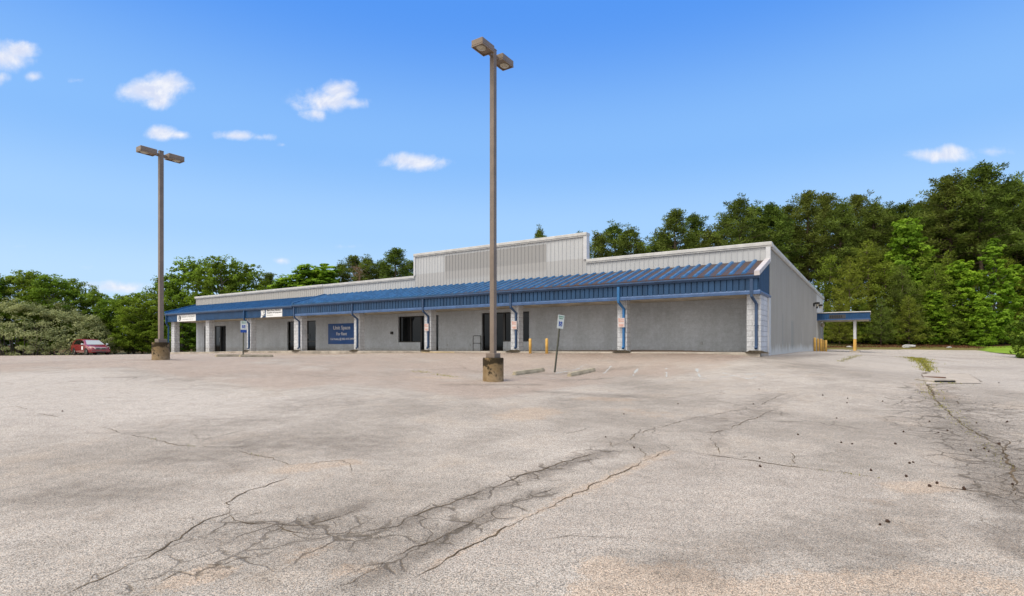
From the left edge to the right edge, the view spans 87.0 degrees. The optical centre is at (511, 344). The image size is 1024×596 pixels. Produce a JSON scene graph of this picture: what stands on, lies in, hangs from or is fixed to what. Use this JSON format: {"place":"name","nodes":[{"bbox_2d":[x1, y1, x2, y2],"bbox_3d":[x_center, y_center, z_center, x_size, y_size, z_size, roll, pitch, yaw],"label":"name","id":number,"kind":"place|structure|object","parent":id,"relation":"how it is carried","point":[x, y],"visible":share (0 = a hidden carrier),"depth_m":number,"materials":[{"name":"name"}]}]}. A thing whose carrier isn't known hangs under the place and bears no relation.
{"place":"outdoors","nodes":[
{"label":"outdoors","id":0,"kind":"place"},
{"bbox_2d":[170,350,767,356],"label":"walkway","id":1,"kind":"structure","parent":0,"point":[400,351],"depth_m":29.98,"materials":[{"name":"concrete"}]},
{"bbox_2d":[0,343,1015,354],"bbox_3d":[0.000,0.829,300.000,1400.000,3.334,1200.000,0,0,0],"label":"ground","id":2,"kind":"structure","parent":0,"point":[961,346],"depth_m":55.71,"materials":[{"name":"green plant"}]},
{"bbox_2d":[0,273,21,352],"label":"leafy tree","id":3,"kind":"object","parent":2,"relation":"on","point":[4,296],"visible":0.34,"depth_m":62.34,"materials":[{"name":"green plant"}]},
{"bbox_2d":[0,269,49,353],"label":"leafy tree","id":4,"kind":"object","parent":2,"relation":"on","point":[16,279],"visible":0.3,"depth_m":63.12,"materials":[{"name":"green plant"}]},
{"bbox_2d":[0,270,67,350],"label":"leafy tree","id":5,"kind":"object","parent":2,"relation":"on","point":[25,278],"visible":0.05,"depth_m":64.76,"materials":[{"name":"green plant"}]},
{"bbox_2d":[0,297,138,355],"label":"vine hedge","id":6,"kind":"object","parent":2,"relation":"on","point":[90,321],"visible":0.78,"depth_m":59.01,"materials":[{"name":"green plant"}]},
{"bbox_2d":[0,353,150,355],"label":"grass strip","id":7,"kind":"object","parent":2,"relation":"on","point":[79,354],"depth_m":65.06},
{"bbox_2d":[1,273,87,354],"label":"leafy tree","id":8,"kind":"object","parent":7,"relation":"on","point":[49,285],"visible":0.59,"depth_m":61.98,"materials":[{"name":"green plant"}]},
{"bbox_2d":[37,278,104,350],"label":"leafy tree","id":9,"kind":"object","parent":7,"relation":"on","point":[77,287],"visible":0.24,"depth_m":65.35,"materials":[{"name":"green plant"}]},
{"bbox_2d":[60,290,114,340],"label":"leafy tree","id":10,"kind":"object","parent":7,"relation":"on","point":[88,300],"visible":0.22,"depth_m":63.45,"materials":[{"name":"green plant"}]},
{"bbox_2d":[84,293,135,353],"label":"leafy tree","id":11,"kind":"object","parent":7,"relation":"on","point":[106,313],"visible":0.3,"depth_m":62.65,"materials":[{"name":"green plant"}]},
{"bbox_2d":[97,292,152,353],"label":"leafy tree","id":12,"kind":"object","parent":7,"relation":"on","point":[127,301],"visible":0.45,"depth_m":61.70,"materials":[{"name":"green plant"}]},
{"bbox_2d":[112,311,151,353],"bbox_3d":[-43.160,-1.346,62.929,5.783,5.179,5.241,0,0,1],"label":"bush","id":13,"kind":"object","parent":7,"relation":"on","point":[135,343],"visible":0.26,"depth_m":61.50,"materials":[{"name":"green plant"}]},
{"bbox_2d":[117,294,183,353],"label":"leafy tree","id":14,"kind":"object","parent":7,"relation":"on","point":[152,302],"visible":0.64,"depth_m":60.70,"materials":[{"name":"green plant"}]},
{"bbox_2d":[130,312,170,353],"bbox_3d":[-40.942,-1.269,62.036,4.402,4.963,4.857,0,0,-2],"label":"bush","id":15,"kind":"object","parent":7,"relation":"on","point":[148,321],"visible":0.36,"depth_m":60.97,"materials":[{"name":"green plant"}]},
{"bbox_2d":[134,273,194,337],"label":"leafy tree","id":16,"kind":"object","parent":7,"relation":"on","point":[177,282],"visible":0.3,"depth_m":64.71,"materials":[{"name":"green plant"}]},
{"bbox_2d":[140,317,195,351],"bbox_3d":[-38.629,-1.254,61.530,4.945,4.855,5.456,0,0,8],"label":"bush","id":17,"kind":"object","parent":7,"relation":"on","point":[153,333],"visible":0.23,"depth_m":60.25,"materials":[{"name":"green plant"}]},
{"bbox_2d":[164,323,195,351],"bbox_3d":[-37.024,-1.028,60.447,3.749,4.316,4.136,0,0,-35],"label":"bush","id":18,"kind":"object","parent":7,"relation":"on","point":[189,340],"visible":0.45,"depth_m":60.47,"materials":[{"name":"green plant"}]},
{"bbox_2d":[150,256,227,310],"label":"leafy tree","id":19,"kind":"object","parent":7,"relation":"on","point":[192,267],"visible":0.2,"depth_m":67.16,"materials":[{"name":"green plant"}]},
{"bbox_2d":[175,254,251,336],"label":"leafy tree","id":20,"kind":"object","parent":7,"relation":"on","point":[214,268],"visible":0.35,"depth_m":65.02,"materials":[{"name":"green plant"}]},
{"bbox_2d":[215,261,271,293],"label":"leafy tree","id":21,"kind":"object","parent":7,"relation":"on","point":[259,286],"visible":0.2,"depth_m":69.26,"materials":[{"name":"green plant"}]},
{"bbox_2d":[261,272,283,287],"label":"leafy tree","id":22,"kind":"object","parent":2,"relation":"on","point":[270,277],"visible":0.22,"depth_m":79.69,"materials":[{"name":"green plant"}]},
{"bbox_2d":[273,274,305,287],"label":"leafy tree","id":23,"kind":"object","parent":2,"relation":"on","point":[290,278],"visible":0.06,"depth_m":76.07,"materials":[{"name":"green plant"}]},
{"bbox_2d":[287,264,338,286],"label":"leafy tree","id":24,"kind":"object","parent":2,"relation":"on","point":[303,270],"visible":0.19,"depth_m":76.16,"materials":[{"name":"green plant"}]},
{"bbox_2d":[311,263,341,284],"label":"leafy tree","id":25,"kind":"object","parent":2,"relation":"on","point":[326,264],"visible":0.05,"depth_m":78.66,"materials":[{"name":"green plant"}]},
{"bbox_2d":[335,260,354,282],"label":"pine tree","id":26,"kind":"object","parent":2,"relation":"on","point":[344,269],"visible":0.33,"depth_m":81.53,"materials":[{"name":"green plant"}]},
{"bbox_2d":[339,254,373,281],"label":"pine tree","id":27,"kind":"object","parent":2,"relation":"on","point":[353,260],"visible":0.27,"depth_m":83.52,"materials":[{"name":"green plant"}]},
{"bbox_2d":[351,254,382,281],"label":"pine tree","id":28,"kind":"object","parent":2,"relation":"on","point":[366,263],"visible":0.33,"depth_m":79.39,"materials":[{"name":"green plant"}]},
{"bbox_2d":[363,247,413,278],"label":"pine tree","id":29,"kind":"object","parent":2,"relation":"on","point":[395,255],"visible":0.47,"depth_m":79.50,"materials":[{"name":"green plant"}]},
{"bbox_2d":[398,259,413,276],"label":"pine tree","id":30,"kind":"object","parent":2,"relation":"on","point":[407,269],"visible":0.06,"depth_m":83.54,"materials":[{"name":"green plant"}]},
{"bbox_2d":[164,232,823,354],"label":"store building","id":31,"kind":"structure","parent":2,"relation":"on","point":[762,296],"depth_m":27.78,"materials":[{"name":"grey"}]},
{"bbox_2d":[177,314,195,321],"bbox_3d":[-26.307,-2.185,43.589,2.980,0.540,0.034,0,0,34],"label":"shop banner","id":32,"kind":"object","parent":31,"relation":"attached to","point":[188,317],"visible":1,"depth_m":43.56,"materials":[{"name":"plastic"}]},
{"bbox_2d":[205,326,225,351],"bbox_3d":[-25.151,-0.519,45.859,3.500,2.182,0.169,0,0,34],"label":"door","id":33,"kind":"structure","parent":31,"relation":"in","point":[220,331],"depth_m":45.52,"materials":[{"name":"glass"}]},
{"bbox_2d":[266,309,281,316],"bbox_3d":[-16.307,-2.200,36.965,1.890,0.560,0.032,0,0,34],"label":"shop banner","id":34,"kind":"object","parent":31,"relation":"attached to","point":[273,312],"visible":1,"depth_m":36.92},
{"bbox_2d":[288,321,315,349],"bbox_3d":[-15.242,-0.668,39.332,3.350,2.143,0.110,0,0,34],"label":"door","id":35,"kind":"structure","parent":31,"relation":"in","point":[311,325],"depth_m":38.95,"materials":[{"name":"glass"}]},
{"bbox_2d":[328,323,353,343],"bbox_3d":[-11.592,-0.760,36.712,2.830,1.400,0.036,0,0,34],"label":"rental board","id":36,"kind":"object","parent":31,"relation":"attached to","point":[342,333],"visible":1,"depth_m":36.70,"materials":[{"name":"plastic"}]},
{"bbox_2d":[399,316,420,341],"bbox_3d":[-6.268,-0.965,33.387,1.860,1.610,0.110,0,0,34],"label":"window","id":37,"kind":"structure","parent":31,"relation":"in","point":[409,326],"depth_m":33.32,"materials":[{"name":"black glass"}]},
{"bbox_2d":[421,315,437,350],"bbox_3d":[-4.884,-0.716,32.470,1.460,2.108,0.110,0,0,34],"label":"door","id":38,"kind":"structure","parent":31,"relation":"in","point":[422,317],"depth_m":32.78,"materials":[{"name":"glass"}]},
{"bbox_2d":[483,312,503,350],"bbox_3d":[-1.007,-0.730,29.903,1.460,2.100,0.110,0,0,34],"label":"door","id":39,"kind":"structure","parent":31,"relation":"in","point":[486,316],"depth_m":30.04,"materials":[{"name":"glass"}]},
{"bbox_2d":[504,311,528,341],"bbox_3d":[0.293,-0.980,29.043,1.660,1.600,0.110,0,0,34],"label":"window","id":40,"kind":"structure","parent":31,"relation":"in","point":[507,315],"depth_m":29.28,"materials":[{"name":"black glass"}]},
{"bbox_2d":[589,230,620,258],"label":"pine tree","id":41,"kind":"object","parent":2,"relation":"on","point":[599,245],"visible":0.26,"depth_m":73.39,"materials":[{"name":"green plant"}]},
{"bbox_2d":[589,219,644,257],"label":"pine tree","id":42,"kind":"object","parent":2,"relation":"on","point":[613,229],"visible":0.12,"depth_m":77.54,"materials":[{"name":"green plant"}]},
{"bbox_2d":[606,222,662,256],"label":"pine tree","id":43,"kind":"object","parent":2,"relation":"on","point":[631,237],"visible":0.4,"depth_m":72.46,"materials":[{"name":"green plant"}]},
{"bbox_2d":[643,228,682,252],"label":"pine tree","id":44,"kind":"object","parent":2,"relation":"on","point":[654,245],"visible":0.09,"depth_m":75.68,"materials":[{"name":"green plant"}]},
{"bbox_2d":[643,208,703,251],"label":"pine tree","id":45,"kind":"object","parent":2,"relation":"on","point":[673,224],"visible":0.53,"depth_m":71.67,"materials":[{"name":"green plant"}]},
{"bbox_2d":[668,211,717,248],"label":"pine tree","id":46,"kind":"object","parent":2,"relation":"on","point":[693,223],"visible":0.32,"depth_m":74.28,"materials":[{"name":"green plant"}]},
{"bbox_2d":[691,225,726,247],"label":"pine tree","id":47,"kind":"object","parent":2,"relation":"on","point":[706,236],"visible":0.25,"depth_m":71.58,"materials":[{"name":"green plant"}]},
{"bbox_2d":[697,214,736,246],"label":"pine tree","id":48,"kind":"object","parent":2,"relation":"on","point":[720,229],"visible":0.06,"depth_m":73.12,"materials":[{"name":"green plant"}]},
{"bbox_2d":[691,193,781,251],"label":"pine tree","id":49,"kind":"object","parent":2,"relation":"on","point":[741,227],"visible":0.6,"depth_m":65.18,"materials":[{"name":"green plant"}]},
{"bbox_2d":[717,200,793,245],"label":"pine tree","id":50,"kind":"object","parent":2,"relation":"on","point":[755,220],"visible":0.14,"depth_m":69.28,"materials":[{"name":"green plant"}]},
{"bbox_2d":[747,201,807,267],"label":"pine tree","id":51,"kind":"object","parent":2,"relation":"on","point":[772,214],"visible":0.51,"depth_m":66.89,"materials":[{"name":"green plant"}]},
{"bbox_2d":[767,199,832,278],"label":"pine tree","id":52,"kind":"object","parent":2,"relation":"on","point":[788,209],"visible":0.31,"depth_m":70.40,"materials":[{"name":"green plant"}]},
{"bbox_2d":[784,190,841,280],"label":"pine tree","id":53,"kind":"object","parent":2,"relation":"on","point":[807,207],"visible":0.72,"depth_m":69.22,"materials":[{"name":"green plant"}]},
{"bbox_2d":[800,192,862,311],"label":"pine tree","id":54,"kind":"object","parent":2,"relation":"on","point":[826,200],"visible":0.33,"depth_m":73.01,"materials":[{"name":"green plant"}]},
{"bbox_2d":[823,322,847,343],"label":"shrub","id":55,"kind":"object","parent":2,"relation":"on","point":[831,341],"visible":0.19,"depth_m":59.30,"materials":[{"name":"green plant"}]},
{"bbox_2d":[809,252,862,324],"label":"young pine","id":56,"kind":"object","parent":2,"relation":"on","point":[827,285],"visible":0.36,"depth_m":61.62,"materials":[{"name":"green plant"}]},
{"bbox_2d":[805,197,872,292],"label":"pine tree","id":57,"kind":"object","parent":2,"relation":"on","point":[840,216],"visible":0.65,"depth_m":67.12,"materials":[{"name":"green plant"}]},
{"bbox_2d":[823,299,863,344],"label":"young pine","id":58,"kind":"object","parent":2,"relation":"on","point":[838,326],"visible":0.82,"depth_m":56.80,"materials":[{"name":"green plant"}]},
{"bbox_2d":[823,256,883,341],"bbox_3d":[37.111,-4.810,58.678,5.778,9.884,6.436,0,0,39],"label":"young pine","id":59,"kind":"object","parent":2,"relation":"on","point":[838,291],"visible":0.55,"depth_m":58.49,"materials":[{"name":"green plant"}]},
{"bbox_2d":[828,189,882,292],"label":"pine tree","id":60,"kind":"object","parent":2,"relation":"on","point":[857,201],"visible":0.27,"depth_m":71.97,"materials":[{"name":"green plant"}]},
{"bbox_2d":[844,321,879,343],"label":"shrub","id":61,"kind":"object","parent":2,"relation":"on","point":[865,340],"visible":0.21,"depth_m":57.91,"materials":[{"name":"green plant"}]},
{"bbox_2d":[847,297,878,343],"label":"young pine","id":62,"kind":"object","parent":2,"relation":"on","point":[860,328],"visible":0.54,"depth_m":57.46,"materials":[{"name":"green plant"}]},
{"bbox_2d":[836,196,895,317],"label":"pine tree","id":63,"kind":"object","parent":2,"relation":"on","point":[875,214],"visible":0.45,"depth_m":68.12,"materials":[{"name":"green plant"}]},
{"bbox_2d":[840,240,906,324],"bbox_3d":[40.495,-6.104,62.367,8.212,12.273,9.148,0,0,25],"label":"young pine","id":64,"kind":"object","parent":2,"relation":"on","point":[867,264],"visible":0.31,"depth_m":61.51,"materials":[{"name":"green plant"}]},
{"bbox_2d":[862,321,897,343],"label":"shrub","id":65,"kind":"object","parent":2,"relation":"on","point":[871,342],"visible":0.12,"depth_m":57.20,"materials":[{"name":"green plant"}]},
{"bbox_2d":[863,298,899,344],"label":"young pine","id":66,"kind":"object","parent":2,"relation":"on","point":[878,328],"visible":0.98,"depth_m":55.83,"materials":[{"name":"green plant"}]},
{"bbox_2d":[870,200,907,294],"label":"pine tree","id":67,"kind":"object","parent":2,"relation":"on","point":[888,210],"visible":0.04,"depth_m":74.75,"materials":[{"name":"green plant"}]},
{"bbox_2d":[863,260,923,332],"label":"young pine","id":68,"kind":"object","parent":2,"relation":"on","point":[885,278],"visible":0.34,"depth_m":59.65,"materials":[{"name":"green plant"}]},
{"bbox_2d":[875,315,914,344],"bbox_3d":[41.242,-1.423,58.239,5.000,3.636,4.788,0,0,-31],"label":"shrub","id":69,"kind":"object","parent":2,"relation":"on","point":[901,335],"visible":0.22,"depth_m":56.69,"materials":[{"name":"green plant"}]},
{"bbox_2d":[824,347,977,349],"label":"verge","id":70,"kind":"structure","parent":2,"relation":"on","point":[887,348],"depth_m":51.31,"materials":[{"name":"plant"}]},
{"bbox_2d":[877,264,936,341],"bbox_3d":[41.840,-4.317,58.064,6.716,8.930,6.318,0,0,3],"label":"young pine","id":71,"kind":"object","parent":2,"relation":"on","point":[898,296],"visible":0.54,"depth_m":57.42,"materials":[{"name":"green plant"}]},
{"bbox_2d":[889,295,934,344],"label":"young pine","id":72,"kind":"object","parent":2,"relation":"on","point":[914,337],"visible":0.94,"depth_m":55.79,"materials":[{"name":"green plant"}]},
{"bbox_2d":[878,200,945,270],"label":"pine tree","id":73,"kind":"object","parent":2,"relation":"on","point":[906,210],"visible":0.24,"depth_m":69.57,"materials":[{"name":"green plant"}]},
{"bbox_2d":[882,217,942,309],"bbox_3d":[46.414,-7.437,62.513,6.505,15.017,7.914,0,0,18],"label":"leafy tree","id":74,"kind":"object","parent":2,"relation":"on","point":[905,236],"visible":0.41,"depth_m":62.13,"materials":[{"name":"green plant"}]},
{"bbox_2d":[824,344,1012,348],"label":"leaf litter","id":75,"kind":"object","parent":2,"relation":"on","point":[877,345],"visible":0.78,"depth_m":54.06,"materials":[{"name":"brown plant"}]},
{"bbox_2d":[894,314,952,344],"bbox_3d":[44.073,-1.515,58.432,5.116,3.895,5.343,0,0,18],"label":"shrub","id":76,"kind":"object","parent":2,"relation":"on","point":[930,343],"visible":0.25,"depth_m":56.62,"materials":[{"name":"green plant"}]},
{"bbox_2d":[895,241,967,310],"bbox_3d":[47.368,-5.924,61.596,8.195,11.839,9.130,0,0,30],"label":"young pine","id":77,"kind":"object","parent":2,"relation":"on","point":[922,266],"visible":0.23,"depth_m":61.13,"materials":[{"name":"green plant"}]},
{"bbox_2d":[917,290,958,344],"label":"leafy tree","id":78,"kind":"object","parent":2,"relation":"on","point":[931,312],"visible":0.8,"depth_m":56.43,"materials":[{"name":"green plant"}]},
{"bbox_2d":[905,263,977,337],"bbox_3d":[45.767,-4.304,58.202,7.006,8.906,6.289,0,0,44],"label":"young pine","id":79,"kind":"object","parent":2,"relation":"on","point":[935,282],"visible":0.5,"depth_m":57.18,"materials":[{"name":"green plant"}]},
{"bbox_2d":[926,298,961,340],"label":"young pine","id":80,"kind":"object","parent":2,"relation":"on","point":[949,335],"visible":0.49,"depth_m":56.35,"materials":[{"name":"green plant"}]},
{"bbox_2d":[922,312,965,344],"bbox_3d":[45.681,-1.609,58.538,5.780,4.155,6.036,0,0,42],"label":"shrub","id":81,"kind":"object","parent":2,"relation":"on","point":[952,337],"visible":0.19,"depth_m":56.37,"materials":[{"name":"green plant"}]},
{"bbox_2d":[914,193,977,288],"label":"pine tree","id":82,"kind":"object","parent":2,"relation":"on","point":[922,210],"visible":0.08,"depth_m":69.52,"materials":[{"name":"green plant"}]},
{"bbox_2d":[924,250,971,309],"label":"leafy tree","id":83,"kind":"object","parent":2,"relation":"on","point":[948,260],"visible":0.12,"depth_m":60.86,"materials":[{"name":"green plant"}]},
{"bbox_2d":[896,167,1005,280],"bbox_3d":[52.434,-10.671,66.569,12.493,21.198,9.271,0,0,2],"label":"pine tree","id":84,"kind":"object","parent":2,"relation":"on","point":[948,187],"visible":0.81,"depth_m":64.91,"materials":[{"name":"green plant"}]},
{"bbox_2d":[945,306,978,344],"bbox_3d":[47.458,-1.856,58.603,5.866,4.517,6.293,0,0,-33],"label":"shrub","id":85,"kind":"object","parent":2,"relation":"on","point":[960,331],"visible":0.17,"depth_m":56.30,"materials":[{"name":"green plant"}]},
{"bbox_2d":[942,259,997,344],"bbox_3d":[47.886,-4.405,57.102,4.941,9.412,5.996,0,0,-34],"label":"leafy tree","id":86,"kind":"object","parent":2,"relation":"on","point":[961,274],"visible":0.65,"depth_m":56.66,"materials":[{"name":"green plant"}]},
{"bbox_2d":[924,172,1020,299],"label":"pine tree","id":87,"kind":"object","parent":2,"relation":"on","point":[970,220],"visible":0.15,"depth_m":65.27,"materials":[{"name":"green plant"}]},
{"bbox_2d":[923,159,1023,269],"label":"pine tree","id":88,"kind":"object","parent":2,"relation":"on","point":[986,174],"visible":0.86,"depth_m":63.12,"materials":[{"name":"green plant"}]},
{"bbox_2d":[968,300,998,346],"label":"leafy tree","id":89,"kind":"object","parent":2,"relation":"on","point":[985,307],"visible":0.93,"depth_m":54.58,"materials":[{"name":"green plant"}]},
{"bbox_2d":[966,238,1023,344],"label":"leafy tree","id":90,"kind":"object","parent":2,"relation":"on","point":[1004,316],"visible":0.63,"depth_m":56.31,"materials":[{"name":"green plant"}]},
{"bbox_2d":[967,171,1023,281],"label":"pine tree","id":91,"kind":"object","parent":2,"relation":"on","point":[1017,198],"visible":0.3,"depth_m":65.05,"materials":[{"name":"green plant"}]},
{"bbox_2d":[977,345,1021,353],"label":"lawn","id":92,"kind":"structure","parent":2,"relation":"on","point":[1003,349],"depth_m":50.75,"materials":[{"name":"plant"}]},
{"bbox_2d":[1003,314,1023,357],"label":"bush","id":93,"kind":"object","parent":92,"relation":"on","point":[1019,338],"visible":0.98,"depth_m":37.23,"materials":[{"name":"green plant"}]},
{"bbox_2d":[988,255,1023,310],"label":"leafy tree","id":94,"kind":"object","parent":2,"relation":"on","point":[1011,261],"visible":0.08,"depth_m":61.71,"materials":[{"name":"green plant"}]},
{"bbox_2d":[997,264,1023,329],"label":"leafy tree","id":95,"kind":"object","parent":2,"relation":"on","point":[1018,271],"visible":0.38,"depth_m":58.51,"materials":[{"name":"green plant"}]},
{"bbox_2d":[1005,275,1023,325],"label":"young pine","id":96,"kind":"object","parent":2,"relation":"on","point":[1020,308],"visible":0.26,"depth_m":58.08,"materials":[{"name":"green plant"}]},
{"bbox_2d":[0,349,1023,595],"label":"parking lot","id":97,"kind":"structure","parent":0,"point":[390,475],"depth_m":5.57,"materials":[{"name":"asphalt"}]},
{"bbox_2d":[71,339,109,354],"bbox_3d":[-44.662,0.216,57.175,5.210,1.759,2.380,0,0,33],"label":"minivan","id":98,"kind":"object","parent":97,"relation":"on","point":[88,346],"visible":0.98,"depth_m":56.35,"materials":[{"name":"red paint"}]},
{"bbox_2d":[136,145,184,359],"bbox_3d":[-13.310,-3.320,20.450,0.592,8.059,1.520,0,0,34],"label":"parking lamp","id":99,"kind":"object","parent":97,"relation":"on","point":[160,347],"visible":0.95,"depth_m":20.40,"materials":[{"name":"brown metal"}]},
{"bbox_2d":[240,321,246,354],"bbox_3d":[-14.241,-0.270,28.605,0.304,2.000,0.049,1,0,-40],"label":"parking sign","id":100,"kind":"object","parent":97,"relation":"on","point":[243,329],"visible":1,"depth_m":28.60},
{"bbox_2d":[471,37,513,381],"bbox_3d":[-0.530,-3.577,15.200,0.592,9.486,1.520,0,0,34],"label":"parking lamp","id":101,"kind":"object","parent":97,"relation":"on","point":[493,366],"visible":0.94,"depth_m":15.13,"materials":[{"name":"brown metal"}]},
{"bbox_2d":[512,368,544,374],"bbox_3d":[0.569,0.889,17.799,0.170,0.150,1.830,0,2,34],"label":"wheel stop","id":102,"kind":"object","parent":97,"relation":"on","point":[529,371],"visible":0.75,"depth_m":17.65,"materials":[{"name":"concrete"}]},
{"bbox_2d":[554,315,563,371],"bbox_3d":[1.556,0.007,18.305,0.304,2.050,0.048,6,0,-40],"label":"parking sign","id":103,"kind":"object","parent":97,"relation":"on","point":[560,322],"visible":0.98,"depth_m":18.30,"materials":[{"name":"metal"}]},
{"bbox_2d":[567,368,595,376],"bbox_3d":[2.289,0.903,17.648,0.170,0.150,1.830,0,3,34],"label":"wheel stop","id":104,"kind":"object","parent":97,"relation":"on","point":[580,372],"visible":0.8,"depth_m":17.48,"materials":[{"name":"concrete"}]},
{"bbox_2d":[153,355,1013,477],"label":"weeds","id":105,"kind":"object","parent":97,"relation":"on","point":[925,368],"visible":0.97,"depth_m":19.98,"materials":[{"name":"plant"}]},
{"bbox_2d":[817,311,870,351],"bbox_3d":[26.198,-0.875,42.535,3.490,3.250,4.470,0,0,34],"label":"drive through canopy","id":106,"kind":"object","parent":97,"relation":"on","point":[854,317],"visible":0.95,"depth_m":40.70,"materials":[{"name":"metal"}]},
{"bbox_2d":[915,373,980,383],"bbox_3d":[12.601,1.040,15.576,1.302,0.360,7.608,0,0,39],"label":"storm drain","id":107,"kind":"object","parent":97,"relation":"on","point":[947,378],"visible":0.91,"depth_m":14.27,"materials":[{"name":"concrete"}]},
{"bbox_2d":[0,0,1023,339],"label":"sky","id":108,"kind":"structure","parent":0,"point":[312,132],"materials":[{"name":"blue"}]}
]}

